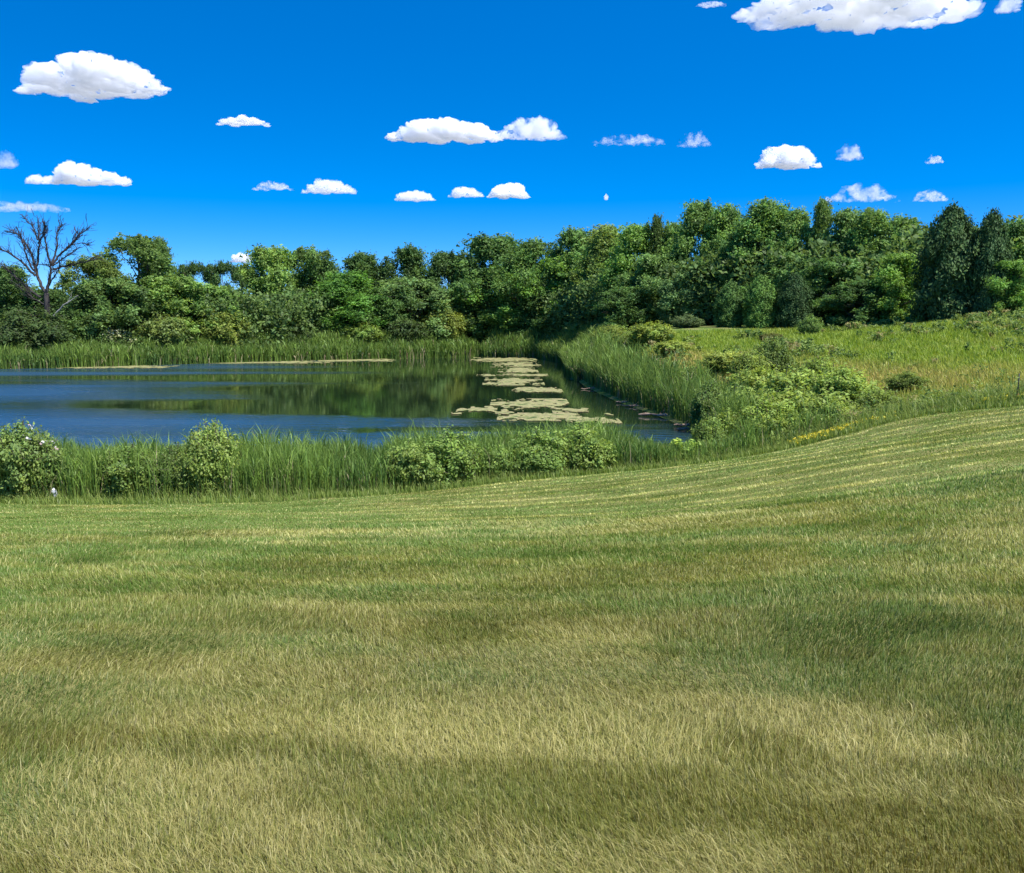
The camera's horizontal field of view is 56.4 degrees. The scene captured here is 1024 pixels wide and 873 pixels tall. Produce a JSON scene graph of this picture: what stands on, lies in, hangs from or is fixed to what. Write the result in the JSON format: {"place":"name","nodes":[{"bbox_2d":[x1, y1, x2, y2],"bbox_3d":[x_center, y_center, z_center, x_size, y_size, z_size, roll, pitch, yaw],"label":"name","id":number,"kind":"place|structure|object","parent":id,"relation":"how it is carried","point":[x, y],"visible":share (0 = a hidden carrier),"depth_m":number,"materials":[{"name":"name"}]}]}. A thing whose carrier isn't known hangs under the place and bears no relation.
{"place":"outdoors","nodes":[
{"label":"outdoors","id":0,"kind":"place"},
{"bbox_2d":[0,357,692,449],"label":"water","id":1,"kind":"structure","parent":0,"point":[374,398],"depth_m":53.99,"materials":[{"name":"blue liquid"}]},
{"bbox_2d":[490,398,568,407],"bbox_3d":[0.962,-1.821,51.993,4.282,0.044,6.266,0,7,0],"label":"algae mat","id":2,"kind":"object","parent":1,"relation":"on","point":[545,402],"visible":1,"depth_m":51.64,"materials":[{"name":"plant"}]},
{"bbox_2d":[497,411,581,420],"bbox_3d":[1.273,-0.959,44.670,3.931,0.041,4.301,0,7,0],"label":"algae mat","id":3,"kind":"object","parent":1,"relation":"on","point":[534,416],"visible":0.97,"depth_m":44.30,"materials":[{"name":"plant"}]},
{"bbox_2d":[0,314,1023,504],"bbox_3d":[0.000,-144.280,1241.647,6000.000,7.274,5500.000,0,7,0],"label":"ground","id":4,"kind":"structure","parent":0,"point":[605,393],"depth_m":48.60,"materials":[{"name":"green plant"}]},
{"bbox_2d":[0,305,36,347],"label":"shrub","id":5,"kind":"object","parent":4,"relation":"on","point":[5,335],"visible":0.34,"depth_m":95.09,"materials":[{"name":"green plant"}]},
{"bbox_2d":[0,262,39,322],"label":"broadleaf tree","id":6,"kind":"object","parent":4,"relation":"on","point":[7,288],"visible":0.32,"depth_m":102.80,"materials":[{"name":"green plant"}]},
{"bbox_2d":[0,288,74,324],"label":"broadleaf tree","id":7,"kind":"object","parent":4,"relation":"on","point":[55,304],"visible":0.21,"depth_m":102.99,"materials":[{"name":"green plant"}]},
{"bbox_2d":[0,414,78,500],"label":"shrub","id":8,"kind":"object","parent":4,"relation":"on","point":[20,444],"visible":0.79,"depth_m":22.51,"materials":[{"name":"green plant"}]},
{"bbox_2d":[0,303,78,349],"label":"shrub","id":9,"kind":"object","parent":4,"relation":"on","point":[45,328],"visible":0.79,"depth_m":95.83,"materials":[{"name":"green plant"}]},
{"bbox_2d":[0,207,104,315],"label":"dead tree","id":10,"kind":"object","parent":4,"relation":"on","point":[46,303],"visible":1,"depth_m":99.58,"materials":[{"name":"brown wood"}]},
{"bbox_2d":[56,307,111,339],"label":"broadleaf tree","id":11,"kind":"object","parent":4,"relation":"on","point":[74,313],"visible":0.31,"depth_m":100.73,"materials":[{"name":"green plant"}]},
{"bbox_2d":[50,254,133,307],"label":"broadleaf tree","id":12,"kind":"object","parent":4,"relation":"on","point":[108,269],"visible":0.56,"depth_m":107.31,"materials":[{"name":"green plant"}]},
{"bbox_2d":[57,276,160,346],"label":"broadleaf tree","id":13,"kind":"object","parent":4,"relation":"on","point":[123,298],"visible":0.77,"depth_m":101.24,"materials":[{"name":"green plant"}]},
{"bbox_2d":[96,325,139,347],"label":"elder bush","id":14,"kind":"object","parent":4,"relation":"on","point":[114,333],"visible":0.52,"depth_m":100.56,"materials":[{"name":"green plant"}]},
{"bbox_2d":[86,441,165,498],"bbox_3d":[-9.124,0.801,23.299,2.487,1.429,2.300,6,9,41],"label":"shrub","id":15,"kind":"object","parent":4,"relation":"on","point":[119,476],"visible":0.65,"depth_m":22.70,"materials":[{"name":"green plant"}]},
{"bbox_2d":[88,230,176,302],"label":"broadleaf tree","id":16,"kind":"object","parent":4,"relation":"on","point":[140,249],"visible":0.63,"depth_m":108.39,"materials":[{"name":"green plant"}]},
{"bbox_2d":[126,311,200,346],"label":"shrub","id":17,"kind":"object","parent":4,"relation":"on","point":[159,328],"visible":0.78,"depth_m":103.64,"materials":[{"name":"green plant"}]},
{"bbox_2d":[145,235,181,320],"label":"broadleaf tree","id":18,"kind":"object","parent":4,"relation":"on","point":[162,244],"visible":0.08,"depth_m":110.77,"materials":[{"name":"green plant"}]},
{"bbox_2d":[139,441,193,497],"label":"shrub","id":19,"kind":"object","parent":4,"relation":"on","point":[167,457],"visible":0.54,"depth_m":22.73,"materials":[{"name":"green plant"}]},
{"bbox_2d":[113,272,232,342],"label":"broadleaf tree","id":20,"kind":"object","parent":4,"relation":"on","point":[162,288],"visible":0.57,"depth_m":106.61,"materials":[{"name":"green plant"}]},
{"bbox_2d":[174,259,211,284],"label":"broadleaf tree","id":21,"kind":"object","parent":4,"relation":"on","point":[192,268],"visible":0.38,"depth_m":113.24,"materials":[{"name":"green plant"}]},
{"bbox_2d":[169,415,244,496],"bbox_3d":[-7.434,0.505,23.160,1.921,2.082,1.854,-1,7,-10],"label":"shrub","id":22,"kind":"object","parent":4,"relation":"on","point":[211,440],"visible":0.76,"depth_m":22.71,"materials":[{"name":"green plant"}]},
{"bbox_2d":[173,283,260,344],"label":"broadleaf tree","id":23,"kind":"object","parent":4,"relation":"on","point":[223,293],"visible":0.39,"depth_m":109.82,"materials":[{"name":"green plant"}]},
{"bbox_2d":[192,302,250,346],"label":"shrub","id":24,"kind":"object","parent":4,"relation":"on","point":[217,333],"visible":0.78,"depth_m":108.08,"materials":[{"name":"green plant"}]},
{"bbox_2d":[205,260,248,292],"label":"broadleaf tree","id":25,"kind":"object","parent":4,"relation":"on","point":[217,272],"visible":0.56,"depth_m":113.28,"materials":[{"name":"green plant"}]},
{"bbox_2d":[227,243,308,307],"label":"broadleaf tree","id":26,"kind":"object","parent":4,"relation":"on","point":[273,262],"visible":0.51,"depth_m":122.53,"materials":[{"name":"green plant"}]},
{"bbox_2d":[0,315,607,368],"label":"reed bed","id":27,"kind":"object","parent":4,"relation":"on","point":[92,352],"visible":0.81,"depth_m":110.20,"materials":[{"name":"green plant"}]},
{"bbox_2d":[285,244,336,296],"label":"broadleaf tree","id":28,"kind":"object","parent":4,"relation":"on","point":[308,258],"visible":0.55,"depth_m":127.38,"materials":[{"name":"green plant"}]},
{"bbox_2d":[295,258,348,297],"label":"broadleaf tree","id":29,"kind":"object","parent":4,"relation":"on","point":[313,279],"visible":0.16,"depth_m":129.04,"materials":[{"name":"green plant"}]},
{"bbox_2d":[301,269,396,336],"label":"broadleaf tree","id":30,"kind":"object","parent":4,"relation":"on","point":[353,285],"visible":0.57,"depth_m":120.06,"materials":[{"name":"green plant"}]},
{"bbox_2d":[336,249,384,288],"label":"broadleaf tree","id":31,"kind":"object","parent":4,"relation":"on","point":[362,261],"visible":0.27,"depth_m":132.47,"materials":[{"name":"green plant"}]},
{"bbox_2d":[336,322,384,342],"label":"shrub","id":32,"kind":"object","parent":4,"relation":"on","point":[366,332],"visible":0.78,"depth_m":118.92,"materials":[{"name":"green plant"}]},
{"bbox_2d":[361,285,413,331],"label":"broadleaf tree","id":33,"kind":"object","parent":4,"relation":"on","point":[390,307],"visible":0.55,"depth_m":123.04,"materials":[{"name":"green plant"}]},
{"bbox_2d":[373,242,434,317],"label":"broadleaf tree","id":34,"kind":"object","parent":4,"relation":"on","point":[410,257],"visible":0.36,"depth_m":132.78,"materials":[{"name":"green plant"}]},
{"bbox_2d":[380,316,434,342],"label":"shrub","id":35,"kind":"object","parent":4,"relation":"on","point":[404,329],"visible":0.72,"depth_m":122.37,"materials":[{"name":"green plant"}]},
{"bbox_2d":[377,438,445,490],"bbox_3d":[-2.575,0.743,24.217,1.692,1.378,1.772,-1,7,-10],"label":"shrub","id":36,"kind":"object","parent":4,"relation":"on","point":[405,454],"visible":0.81,"depth_m":23.76,"materials":[{"name":"green plant"}]},
{"bbox_2d":[372,277,457,339],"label":"broadleaf tree","id":37,"kind":"object","parent":4,"relation":"on","point":[431,295],"visible":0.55,"depth_m":126.09,"materials":[{"name":"green plant"}]},
{"bbox_2d":[0,390,842,501],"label":"reed bed","id":38,"kind":"object","parent":4,"relation":"on","point":[283,461],"visible":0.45,"depth_m":24.14,"materials":[{"name":"green plant"}]},
{"bbox_2d":[418,249,459,320],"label":"broadleaf tree","id":39,"kind":"object","parent":4,"relation":"on","point":[439,267],"visible":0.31,"depth_m":132.52,"materials":[{"name":"green plant"}]},
{"bbox_2d":[419,297,469,337],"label":"shrub","id":40,"kind":"object","parent":4,"relation":"on","point":[455,325],"visible":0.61,"depth_m":126.57,"materials":[{"name":"green plant"}]},
{"bbox_2d":[417,424,483,488],"bbox_3d":[-1.527,0.519,24.556,2.028,1.705,2.049,-1,7,-9],"label":"shrub","id":41,"kind":"object","parent":4,"relation":"on","point":[448,447],"visible":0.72,"depth_m":24.09,"materials":[{"name":"green plant"}]},
{"bbox_2d":[443,267,498,341],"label":"broadleaf tree","id":42,"kind":"object","parent":4,"relation":"on","point":[480,281],"visible":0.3,"depth_m":130.07,"materials":[{"name":"green plant"}]},
{"bbox_2d":[451,293,497,339],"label":"broadleaf tree","id":43,"kind":"object","parent":4,"relation":"on","point":[474,309],"visible":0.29,"depth_m":129.71,"materials":[{"name":"green plant"}]},
{"bbox_2d":[444,231,536,339],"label":"broadleaf tree","id":44,"kind":"object","parent":4,"relation":"on","point":[483,248],"visible":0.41,"depth_m":130.89,"materials":[{"name":"green plant"}]},
{"bbox_2d":[474,442,522,479],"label":"shrub","id":45,"kind":"object","parent":4,"relation":"on","point":[505,462],"visible":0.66,"depth_m":24.63,"materials":[{"name":"green plant"}]},
{"bbox_2d":[472,296,524,339],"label":"broadleaf tree","id":46,"kind":"object","parent":4,"relation":"on","point":[499,321],"visible":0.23,"depth_m":128.28,"materials":[{"name":"green plant"}]},
{"bbox_2d":[453,263,546,335],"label":"broadleaf tree","id":47,"kind":"object","parent":4,"relation":"on","point":[502,309],"visible":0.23,"depth_m":128.29,"materials":[{"name":"green plant"}]},
{"bbox_2d":[0,214,1023,347],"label":"undergrowth","id":48,"kind":"object","parent":4,"relation":"on","point":[262,308],"visible":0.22,"depth_m":108.58,"materials":[{"name":"green plant"}]},
{"bbox_2d":[484,236,561,329],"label":"broadleaf tree","id":49,"kind":"object","parent":4,"relation":"on","point":[531,252],"visible":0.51,"depth_m":126.79,"materials":[{"name":"green plant"}]},
{"bbox_2d":[507,426,571,475],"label":"shrub","id":50,"kind":"object","parent":4,"relation":"on","point":[533,459],"visible":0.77,"depth_m":24.98,"materials":[{"name":"green plant"}]},
{"bbox_2d":[513,290,566,334],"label":"broadleaf tree","id":51,"kind":"object","parent":4,"relation":"on","point":[534,304],"visible":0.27,"depth_m":124.58,"materials":[{"name":"green plant"}]},
{"bbox_2d":[512,253,583,327],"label":"broadleaf tree","id":52,"kind":"object","parent":4,"relation":"on","point":[523,292],"visible":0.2,"depth_m":124.69,"materials":[{"name":"green plant"}]},
{"bbox_2d":[536,225,613,307],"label":"broadleaf tree","id":53,"kind":"object","parent":4,"relation":"on","point":[570,239],"visible":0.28,"depth_m":124.49,"materials":[{"name":"green plant"}]},
{"bbox_2d":[553,421,624,475],"bbox_3d":[1.912,0.358,25.796,2.187,1.585,2.160,2,7,13],"label":"shrub","id":54,"kind":"object","parent":4,"relation":"on","point":[597,461],"visible":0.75,"depth_m":25.31,"materials":[{"name":"green plant"}]},
{"bbox_2d":[564,222,637,318],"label":"broadleaf tree","id":55,"kind":"object","parent":4,"relation":"on","point":[600,240],"visible":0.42,"depth_m":114.33,"materials":[{"name":"green plant"}]},
{"bbox_2d":[591,220,656,327],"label":"broadleaf tree","id":56,"kind":"object","parent":4,"relation":"on","point":[634,238],"visible":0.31,"depth_m":102.74,"materials":[{"name":"green plant"}]},
{"bbox_2d":[592,285,663,330],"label":"broadleaf tree","id":57,"kind":"object","parent":4,"relation":"on","point":[629,313],"visible":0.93,"depth_m":93.25,"materials":[{"name":"green plant"}]},
{"bbox_2d":[608,252,678,325],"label":"broadleaf tree","id":58,"kind":"object","parent":4,"relation":"on","point":[645,265],"visible":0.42,"depth_m":94.54,"materials":[{"name":"green plant"}]},
{"bbox_2d":[621,320,678,346],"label":"shrub","id":59,"kind":"object","parent":4,"relation":"on","point":[646,332],"visible":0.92,"depth_m":65.92,"materials":[{"name":"green plant"}]},
{"bbox_2d":[647,212,665,256],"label":"broadleaf tree","id":60,"kind":"object","parent":4,"relation":"on","point":[656,227],"visible":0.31,"depth_m":101.79,"materials":[{"name":"green plant"}]},
{"bbox_2d":[534,322,786,438],"bbox_3d":[7.274,-6.858,75.283,6.827,4.755,94.062,0,7,-2],"label":"reed bed","id":61,"kind":"object","parent":4,"relation":"on","point":[603,363],"visible":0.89,"depth_m":52.55,"materials":[{"name":"green plant"}]},
{"bbox_2d":[653,220,690,268],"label":"broadleaf tree","id":62,"kind":"object","parent":4,"relation":"on","point":[669,232],"visible":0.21,"depth_m":101.42,"materials":[{"name":"green plant"}]},
{"bbox_2d":[651,271,715,327],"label":"broadleaf tree","id":63,"kind":"object","parent":4,"relation":"on","point":[668,289],"visible":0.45,"depth_m":90.14,"materials":[{"name":"green plant"}]},
{"bbox_2d":[658,197,717,289],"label":"broadleaf tree","id":64,"kind":"object","parent":4,"relation":"on","point":[694,215],"visible":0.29,"depth_m":94.92,"materials":[{"name":"green plant"}]},
{"bbox_2d":[669,252,743,325],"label":"broadleaf tree","id":65,"kind":"object","parent":4,"relation":"on","point":[692,301],"visible":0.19,"depth_m":89.26,"materials":[{"name":"green plant"}]},
{"bbox_2d":[688,378,729,427],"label":"shrub","id":66,"kind":"object","parent":4,"relation":"on","point":[698,413],"visible":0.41,"depth_m":37.84,"materials":[{"name":"green plant"}]},
{"bbox_2d":[687,415,731,445],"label":"shrub","id":67,"kind":"object","parent":4,"relation":"on","point":[705,431],"visible":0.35,"depth_m":28.60,"materials":[{"name":"green plant"}]},
{"bbox_2d":[690,202,742,260],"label":"broadleaf tree","id":68,"kind":"object","parent":4,"relation":"on","point":[717,226],"visible":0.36,"depth_m":92.57,"materials":[{"name":"green plant"}]},
{"bbox_2d":[696,350,742,372],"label":"shrub","id":69,"kind":"object","parent":4,"relation":"on","point":[723,358],"visible":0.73,"depth_m":49.18,"materials":[{"name":"green plant"}]},
{"bbox_2d":[706,405,744,435],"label":"shrub","id":70,"kind":"object","parent":4,"relation":"on","point":[724,414],"visible":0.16,"depth_m":29.36,"materials":[{"name":"green plant"}]},
{"bbox_2d":[713,280,746,326],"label":"cedar tree","id":71,"kind":"object","parent":4,"relation":"on","point":[728,308],"visible":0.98,"depth_m":77.53,"materials":[{"name":"green plant"}]},
{"bbox_2d":[727,348,775,378],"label":"shrub","id":72,"kind":"object","parent":4,"relation":"on","point":[752,361],"visible":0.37,"depth_m":45.52,"materials":[{"name":"green plant"}]},
{"bbox_2d":[720,364,791,395],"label":"shrub","id":73,"kind":"object","parent":4,"relation":"on","point":[759,376],"visible":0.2,"depth_m":40.69,"materials":[{"name":"green plant"}]},
{"bbox_2d":[715,196,802,318],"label":"broadleaf tree","id":74,"kind":"object","parent":4,"relation":"on","point":[761,224],"visible":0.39,"depth_m":85.23,"materials":[{"name":"green plant"}]},
{"bbox_2d":[721,393,799,443],"bbox_3d":[7.880,-0.350,29.206,2.534,1.962,2.422,-6,9,-42],"label":"shrub","id":75,"kind":"object","parent":4,"relation":"on","point":[766,405],"visible":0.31,"depth_m":28.78,"materials":[{"name":"green plant"}]},
{"bbox_2d":[742,274,780,328],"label":"cedar tree","id":76,"kind":"object","parent":4,"relation":"on","point":[760,309],"visible":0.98,"depth_m":75.57,"materials":[{"name":"green plant"}]},
{"bbox_2d":[753,335,795,373],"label":"shrub","id":77,"kind":"object","parent":4,"relation":"on","point":[772,351],"visible":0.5,"depth_m":46.38,"materials":[{"name":"green plant"}]},
{"bbox_2d":[739,251,813,316],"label":"broadleaf tree","id":78,"kind":"object","parent":4,"relation":"on","point":[781,275],"visible":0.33,"depth_m":80.78,"materials":[{"name":"green plant"}]},
{"bbox_2d":[766,205,815,292],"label":"broadleaf tree","id":79,"kind":"object","parent":4,"relation":"on","point":[795,227],"visible":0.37,"depth_m":83.55,"materials":[{"name":"green plant"}]},
{"bbox_2d":[774,270,816,327],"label":"cedar tree","id":80,"kind":"object","parent":4,"relation":"on","point":[794,301],"visible":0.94,"depth_m":74.45,"materials":[{"name":"green plant"}]},
{"bbox_2d":[756,365,835,395],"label":"shrub","id":81,"kind":"object","parent":4,"relation":"on","point":[783,381],"visible":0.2,"depth_m":36.40,"materials":[{"name":"green plant"}]},
{"bbox_2d":[754,383,837,428],"bbox_3d":[8.956,-0.646,30.776,3.120,2.149,2.923,-3,7,-25],"label":"shrub","id":82,"kind":"object","parent":4,"relation":"on","point":[790,399],"visible":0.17,"depth_m":30.13,"materials":[{"name":"green plant"}]},
{"bbox_2d":[791,354,849,376],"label":"shrub","id":83,"kind":"object","parent":4,"relation":"on","point":[812,364],"visible":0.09,"depth_m":40.55,"materials":[{"name":"green plant"}]},
{"bbox_2d":[618,307,1023,471],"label":"weeds","id":84,"kind":"object","parent":4,"relation":"on","point":[973,318],"visible":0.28,"depth_m":54.50,"materials":[{"name":"green plant"}]},
{"bbox_2d":[806,196,838,268],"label":"broadleaf tree","id":85,"kind":"object","parent":4,"relation":"on","point":[821,220],"visible":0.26,"depth_m":81.97,"materials":[{"name":"green plant"}]},
{"bbox_2d":[797,390,865,426],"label":"shrub","id":86,"kind":"object","parent":4,"relation":"on","point":[844,409],"visible":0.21,"depth_m":29.66,"materials":[{"name":"green plant"}]},
{"bbox_2d":[796,255,876,325],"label":"broadleaf tree","id":87,"kind":"object","parent":4,"relation":"on","point":[828,266],"visible":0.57,"depth_m":75.89,"materials":[{"name":"green plant"}]},
{"bbox_2d":[814,206,862,281],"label":"broadleaf tree","id":88,"kind":"object","parent":4,"relation":"on","point":[841,218],"visible":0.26,"depth_m":80.07,"materials":[{"name":"green plant"}]},
{"bbox_2d":[804,362,887,408],"bbox_3d":[11.867,-1.552,34.162,3.280,2.249,3.380,-2,7,-19],"label":"shrub","id":89,"kind":"object","parent":4,"relation":"on","point":[846,386],"visible":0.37,"depth_m":33.42,"materials":[{"name":"green plant"}]},
{"bbox_2d":[816,278,902,325],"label":"broadleaf tree","id":90,"kind":"object","parent":4,"relation":"on","point":[853,294],"visible":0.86,"depth_m":71.60,"materials":[{"name":"green plant"}]},
{"bbox_2d":[832,206,897,277],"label":"broadleaf tree","id":91,"kind":"object","parent":4,"relation":"on","point":[872,225],"visible":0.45,"depth_m":77.72,"materials":[{"name":"green plant"}]},
{"bbox_2d":[842,388,910,416],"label":"shrub","id":92,"kind":"object","parent":4,"relation":"on","point":[879,395],"visible":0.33,"depth_m":31.34,"materials":[{"name":"green plant"}]},
{"bbox_2d":[863,251,920,321],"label":"broadleaf tree","id":93,"kind":"object","parent":4,"relation":"on","point":[895,266],"visible":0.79,"depth_m":69.58,"materials":[{"name":"green plant"}]},
{"bbox_2d":[870,213,925,263],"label":"broadleaf tree","id":94,"kind":"object","parent":4,"relation":"on","point":[900,222],"visible":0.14,"depth_m":76.78,"materials":[{"name":"green plant"}]},
{"bbox_2d":[881,370,933,392],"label":"shrub","id":95,"kind":"object","parent":4,"relation":"on","point":[906,380],"visible":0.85,"depth_m":35.69,"materials":[{"name":"green plant"}]},
{"bbox_2d":[904,199,982,321],"bbox_3d":[29.966,-11.598,64.984,5.911,9.129,5.186,5,8,36],"label":"cedar tree","id":96,"kind":"object","parent":4,"relation":"on","point":[944,270],"visible":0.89,"depth_m":63.97,"materials":[{"name":"green plant"}]},
{"bbox_2d":[963,207,1015,314],"bbox_3d":[31.568,-11.140,63.209,3.239,8.010,3.457,-2,7,-16],"label":"cedar tree","id":97,"kind":"object","parent":4,"relation":"on","point":[993,239],"visible":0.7,"depth_m":62.36,"materials":[{"name":"green plant"}]},
{"bbox_2d":[980,258,1023,313],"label":"broadleaf tree","id":98,"kind":"object","parent":4,"relation":"on","point":[1014,283],"visible":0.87,"depth_m":61.69,"materials":[{"name":"green plant"}]},
{"bbox_2d":[1003,218,1023,293],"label":"broadleaf tree","id":99,"kind":"object","parent":4,"relation":"on","point":[1015,229],"visible":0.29,"depth_m":68.09,"materials":[{"name":"green plant"}]},
{"bbox_2d":[0,406,1023,872],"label":"lawn","id":100,"kind":"structure","parent":0,"point":[596,669],"depth_m":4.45,"materials":[{"name":"green plant"}]},
{"bbox_2d":[0,0,1023,295],"label":"sky","id":101,"kind":"structure","parent":0,"point":[216,129],"materials":[{"name":"blue"}]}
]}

